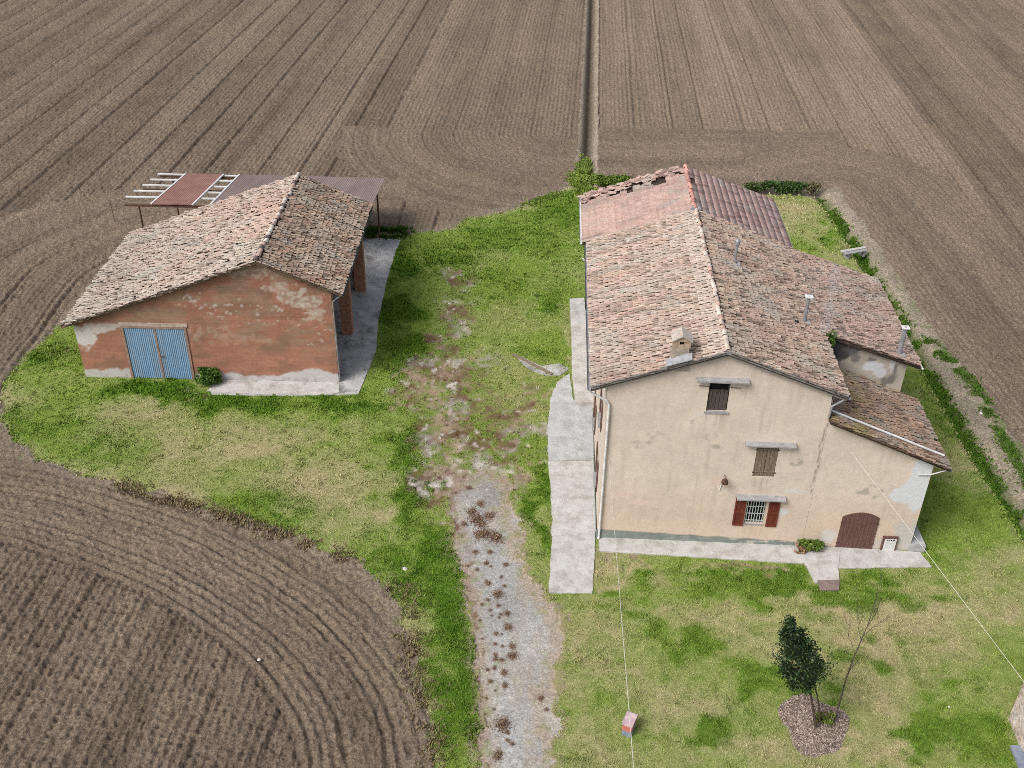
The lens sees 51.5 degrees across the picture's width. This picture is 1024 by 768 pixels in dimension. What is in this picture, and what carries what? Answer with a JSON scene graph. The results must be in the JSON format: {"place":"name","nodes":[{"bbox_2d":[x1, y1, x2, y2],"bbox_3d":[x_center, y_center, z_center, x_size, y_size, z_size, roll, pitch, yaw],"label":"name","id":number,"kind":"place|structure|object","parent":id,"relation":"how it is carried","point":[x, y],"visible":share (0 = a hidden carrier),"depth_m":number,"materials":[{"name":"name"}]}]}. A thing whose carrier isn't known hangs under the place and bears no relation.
{"place":"outdoors","nodes":[
{"label":"outdoors","id":0,"kind":"place"},
{"bbox_2d":[207,379,338,395],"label":"barn pavement","id":1,"kind":"structure","parent":0,"point":[278,387],"depth_m":55.66,"materials":[{"name":"concrete"}]},
{"bbox_2d":[0,0,585,767],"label":"ploughed field","id":2,"kind":"structure","parent":0,"point":[138,632],"depth_m":72.19,"materials":[{"name":"soil"}]},
{"bbox_2d":[210,238,400,395],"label":"barn slab","id":3,"kind":"structure","parent":0,"point":[357,350],"depth_m":61.42,"materials":[{"name":"concrete"}]},
{"bbox_2d":[124,173,384,237],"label":"metal canopy","id":4,"kind":"object","parent":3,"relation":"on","point":[187,190],"visible":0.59,"depth_m":69.18,"materials":[{"name":"brown metal"}]},
{"bbox_2d":[427,466,569,767],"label":"gravel driveway","id":5,"kind":"structure","parent":0,"point":[536,637],"depth_m":41.74,"materials":[{"name":"grey gravel"}]},
{"bbox_2d":[466,505,480,515],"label":"weed clump","id":6,"kind":"object","parent":5,"relation":"on","point":[472,510],"visible":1,"depth_m":47.68,"materials":[{"name":"brown plant"}]},
{"bbox_2d":[467,512,489,529],"bbox_3d":[-1.540,6.000,47.224,1.220,0.193,1.184,24,40,30],"label":"weed clump","id":7,"kind":"object","parent":5,"relation":"on","point":[476,519],"visible":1,"depth_m":47.19,"materials":[{"name":"brown plant"}]},
{"bbox_2d":[473,501,486,508],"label":"weed clump","id":8,"kind":"object","parent":5,"relation":"on","point":[480,503],"visible":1,"depth_m":48.13,"materials":[{"name":"brown plant"}]},
{"bbox_2d":[473,526,496,540],"bbox_3d":[-1.259,6.536,46.416,1.083,0.207,1.166,5,34,6],"label":"weed clump","id":9,"kind":"object","parent":5,"relation":"on","point":[482,533],"visible":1,"depth_m":46.37,"materials":[{"name":"brown plant"}]},
{"bbox_2d":[484,578,492,586],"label":"weed clump","id":10,"kind":"object","parent":5,"relation":"on","point":[488,582],"visible":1,"depth_m":43.93,"materials":[{"name":"brown plant"}]},
{"bbox_2d":[481,511,496,520],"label":"weed clump","id":11,"kind":"object","parent":5,"relation":"on","point":[489,515],"visible":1,"depth_m":47.44,"materials":[{"name":"brown plant"}]},
{"bbox_2d":[485,529,504,547],"bbox_3d":[-0.717,6.665,46.257,1.046,0.166,1.015,19,38,25],"label":"weed clump","id":12,"kind":"object","parent":5,"relation":"on","point":[496,535],"visible":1,"depth_m":46.25,"materials":[{"name":"brown plant"}]},
{"bbox_2d":[488,588,505,601],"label":"weed clump","id":13,"kind":"object","parent":5,"relation":"on","point":[497,593],"visible":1,"depth_m":43.37,"materials":[{"name":"brown plant"}]},
{"bbox_2d":[489,747,505,762],"bbox_3d":[-0.514,12.911,36.894,0.609,0.099,0.627,-22,40,-30],"label":"weed clump","id":14,"kind":"object","parent":5,"relation":"on","point":[497,754],"visible":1,"depth_m":36.89,"materials":[{"name":"brown plant"}]},
{"bbox_2d":[489,714,513,736],"bbox_3d":[-0.321,12.165,37.995,0.930,0.152,0.958,-21,39,-30],"label":"weed clump","id":15,"kind":"object","parent":5,"relation":"on","point":[503,725],"visible":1,"depth_m":37.95,"materials":[{"name":"brown plant"}]},
{"bbox_2d":[503,621,512,631],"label":"weed clump","id":16,"kind":"object","parent":5,"relation":"on","point":[507,626],"visible":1,"depth_m":41.92,"materials":[{"name":"brown plant"}]},
{"bbox_2d":[505,648,519,660],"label":"weed clump","id":17,"kind":"object","parent":5,"relation":"on","point":[512,655],"visible":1,"depth_m":40.66,"materials":[{"name":"brown plant"}]},
{"bbox_2d":[0,152,1023,767],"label":"lawn","id":18,"kind":"structure","parent":0,"point":[503,430],"depth_m":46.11,"materials":[{"name":"green plant"}]},
{"bbox_2d":[193,366,221,387],"bbox_3d":[-15.959,-0.299,55.672,1.487,1.085,1.194,1,34,0],"label":"shrub","id":19,"kind":"object","parent":18,"relation":"on","point":[208,375],"visible":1,"depth_m":55.52,"materials":[{"name":"green plant"}]},
{"bbox_2d":[59,172,372,381],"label":"barn","id":20,"kind":"structure","parent":18,"relation":"on","point":[247,285],"depth_m":55.21,"materials":[{"name":"paint"}]},
{"bbox_2d":[124,328,162,377],"bbox_3d":[-19.243,-1.616,55.473,1.540,3.060,0.070,1,34,1],"label":"door","id":21,"kind":"structure","parent":20,"relation":"in","point":[141,343],"depth_m":55.44,"materials":[{"name":"blue metal"}]},
{"bbox_2d":[155,329,192,378],"bbox_3d":[-17.631,-1.556,55.422,1.480,3.060,0.135,1,34,1],"label":"door","id":22,"kind":"structure","parent":20,"relation":"in","point":[174,356],"depth_m":55.42,"materials":[{"name":"metal"}]},
{"bbox_2d":[512,353,552,374],"bbox_3d":[1.100,-1.097,57.936,2.895,0.070,0.160,28,42,34],"label":"plank","id":23,"kind":"object","parent":18,"relation":"on","point":[533,364],"visible":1,"depth_m":57.91,"materials":[{"name":"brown wood"}]},
{"bbox_2d":[574,173,589,184],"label":"bush","id":24,"kind":"object","parent":18,"relation":"on","point":[579,178],"visible":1,"depth_m":78.77,"materials":[{"name":"green plant"}]},
{"bbox_2d":[622,711,637,737],"bbox_3d":[4.154,12.147,37.704,0.400,0.760,0.600,15,36,20],"label":"utility box","id":25,"kind":"object","parent":18,"relation":"on","point":[626,721],"visible":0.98,"depth_m":37.49,"materials":[{"name":"pink paint"}]},
{"bbox_2d":[577,164,951,550],"bbox_3d":[10.641,-2.407,50.780,15.379,10.814,18.977,2,34,2],"label":"farmhouse","id":26,"kind":"object","parent":18,"relation":"on","point":[737,398],"visible":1,"depth_m":44.74,"materials":[{"name":"paint"}]},
{"bbox_2d":[592,390,596,434],"bbox_3d":[3.992,1.352,51.258,0.190,1.500,1.860,2,34,2],"label":"window","id":27,"kind":"structure","parent":26,"relation":"in","point":[595,408],"depth_m":51.37,"materials":[{"name":"brown wood"}]},
{"bbox_2d":[593,441,598,491],"bbox_3d":[3.790,3.726,47.678,0.190,1.500,1.860,2,34,2],"label":"window","id":28,"kind":"structure","parent":26,"relation":"in","point":[595,475],"depth_m":47.89,"materials":[{"name":"brown wood"}]},
{"bbox_2d":[597,389,602,431],"bbox_3d":[3.835,1.019,45.880,0.190,1.400,1.860,2,34,2],"label":"window","id":29,"kind":"structure","parent":26,"relation":"in","point":[599,414],"depth_m":46.03,"materials":[{"name":"brown wood"}]},
{"bbox_2d":[609,466,633,767],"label":"overhead cable","id":30,"kind":"object","parent":26,"relation":"attached to","point":[622,632],"visible":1,"depth_m":25.57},
{"bbox_2d":[696,377,749,413],"bbox_3d":[8.226,0.457,41.947,2.050,1.690,0.505,2,34,2],"label":"window","id":31,"kind":"structure","parent":26,"relation":"in","point":[719,387],"depth_m":41.99,"materials":[{"name":"brown wood"}]},
{"bbox_2d":[732,494,785,526],"bbox_3d":[10.447,5.385,45.066,2.040,1.690,0.545,2,34,2],"label":"window","id":32,"kind":"structure","parent":26,"relation":"in","point":[755,508],"depth_m":45.11,"materials":[{"name":"brown wood"}]},
{"bbox_2d":[745,441,796,475],"bbox_3d":[10.481,3.109,43.578,2.050,1.810,0.505,2,34,2],"label":"window","id":33,"kind":"structure","parent":26,"relation":"in","point":[766,454],"depth_m":43.49,"materials":[{"name":"brown wood"}]},
{"bbox_2d":[824,330,836,346],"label":"roof weed","id":34,"kind":"object","parent":26,"relation":"on","point":[832,341],"visible":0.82,"depth_m":45.27,"materials":[{"name":"green plant"}]},
{"bbox_2d":[835,512,879,548],"bbox_3d":[14.803,6.274,45.476,1.620,2.037,0.145,2,34,2],"label":"door","id":35,"kind":"structure","parent":26,"relation":"in","point":[857,530],"depth_m":45.42,"materials":[{"name":"brown wood"}]},
{"bbox_2d":[794,542,807,554],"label":"weed plant","id":36,"kind":"object","parent":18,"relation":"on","point":[801,549],"visible":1,"depth_m":45.57,"materials":[{"name":"brown plant"}]},
{"bbox_2d":[796,538,824,551],"bbox_3d":[12.876,6.948,45.784,1.280,0.759,0.916,1,34,0],"label":"weed plant","id":37,"kind":"object","parent":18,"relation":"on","point":[810,544],"visible":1,"depth_m":45.57,"materials":[{"name":"green plant"}]},
{"bbox_2d":[778,693,850,757],"bbox_3d":[10.933,12.164,38.086,2.597,0.275,2.825,1,34,0],"label":"wood chip bed","id":38,"kind":"object","parent":18,"relation":"on","point":[795,714],"visible":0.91,"depth_m":37.95,"materials":[{"name":"brown wood"}]},
{"bbox_2d":[768,614,838,728],"bbox_3d":[9.824,10.012,36.435,2.540,5.904,2.272,1,34,0],"label":"evergreen tree","id":39,"kind":"object","parent":38,"relation":"on","point":[794,642],"visible":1,"depth_m":35.57,"materials":[{"name":"green plant"}]},
{"bbox_2d":[815,710,835,727],"bbox_3d":[11.209,12.025,38.055,0.822,0.559,0.638,1,34,0],"label":"weed plant","id":40,"kind":"object","parent":38,"relation":"on","point":[827,718],"visible":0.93,"depth_m":37.98,"materials":[{"name":"green plant"}]},
{"bbox_2d":[817,580,839,590],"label":"stone slab","id":41,"kind":"structure","parent":18,"relation":"on","point":[828,585],"depth_m":43.95,"materials":[{"name":"brown stone"}]},
{"bbox_2d":[840,246,866,258],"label":"bench","id":42,"kind":"object","parent":18,"relation":"on","point":[862,250],"visible":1,"depth_m":69.28,"materials":[{"name":"stone"}]},
{"bbox_2d":[834,574,893,721],"bbox_3d":[11.915,9.247,36.667,1.564,6.955,0.855,7,34,9],"label":"bare sapling","id":43,"kind":"object","parent":18,"relation":"on","point":[852,665],"visible":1,"depth_m":35.80,"materials":[{"name":"brown plant"}]},
{"bbox_2d":[908,524,925,552],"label":"corner slab","id":44,"kind":"structure","parent":18,"relation":"on","point":[915,546],"depth_m":45.81,"materials":[{"name":"grey concrete"}]},
{"bbox_2d":[1008,682,1023,767],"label":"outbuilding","id":45,"kind":"structure","parent":18,"relation":"on","point":[1016,718],"depth_m":37.47,"materials":[{"name":"beige paint"}]},
{"bbox_2d":[851,452,1023,681],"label":"overhead cable","id":46,"kind":"object","parent":45,"relation":"attached to","point":[937,566],"visible":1,"depth_m":39.83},
{"bbox_2d":[517,357,568,375],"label":"broken pavement","id":47,"kind":"structure","parent":0,"point":[557,371],"depth_m":57.63,"materials":[{"name":"concrete"}]},
{"bbox_2d":[547,373,593,460],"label":"concrete path","id":48,"kind":"structure","parent":0,"point":[569,432],"depth_m":53.07,"materials":[{"name":"grey concrete"}]},
{"bbox_2d":[548,460,595,593],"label":"concrete path","id":49,"kind":"structure","parent":0,"point":[573,530],"depth_m":46.81,"materials":[{"name":"grey concrete"}]},
{"bbox_2d":[569,298,592,405],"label":"raised path","id":50,"kind":"structure","parent":0,"point":[583,396],"depth_m":58.63,"materials":[{"name":"concrete"}]},
{"bbox_2d":[599,537,930,568],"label":"front pavement","id":51,"kind":"structure","parent":0,"point":[854,558],"depth_m":45.62,"materials":[{"name":"concrete"}]},
{"bbox_2d":[576,0,1023,529],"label":"earth bank","id":52,"kind":"structure","parent":0,"point":[977,423],"depth_m":65.44,"materials":[{"name":"soil"}]},
{"bbox_2d":[590,173,632,186],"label":"bush","id":53,"kind":"object","parent":52,"relation":"on","point":[604,180],"visible":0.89,"depth_m":78.41,"materials":[{"name":"green plant"}]},
{"bbox_2d":[742,181,768,191],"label":"bush","id":54,"kind":"object","parent":52,"relation":"on","point":[753,186],"visible":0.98,"depth_m":78.00,"materials":[{"name":"green plant"}]},
{"bbox_2d":[761,179,808,193],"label":"bush","id":55,"kind":"object","parent":52,"relation":"on","point":[784,187],"visible":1,"depth_m":77.64,"materials":[{"name":"green plant"}]},
{"bbox_2d":[799,181,823,194],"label":"bush","id":56,"kind":"object","parent":52,"relation":"on","point":[813,187],"visible":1,"depth_m":77.64,"materials":[{"name":"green plant"}]},
{"bbox_2d":[597,0,1023,446],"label":"ploughed field","id":57,"kind":"structure","parent":0,"point":[899,124],"depth_m":91.20,"materials":[{"name":"soil"}]},
{"bbox_2d":[803,550,839,583],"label":"ramp","id":58,"kind":"structure","parent":0,"point":[819,565],"depth_m":45.02,"materials":[{"name":"concrete"}]}
]}

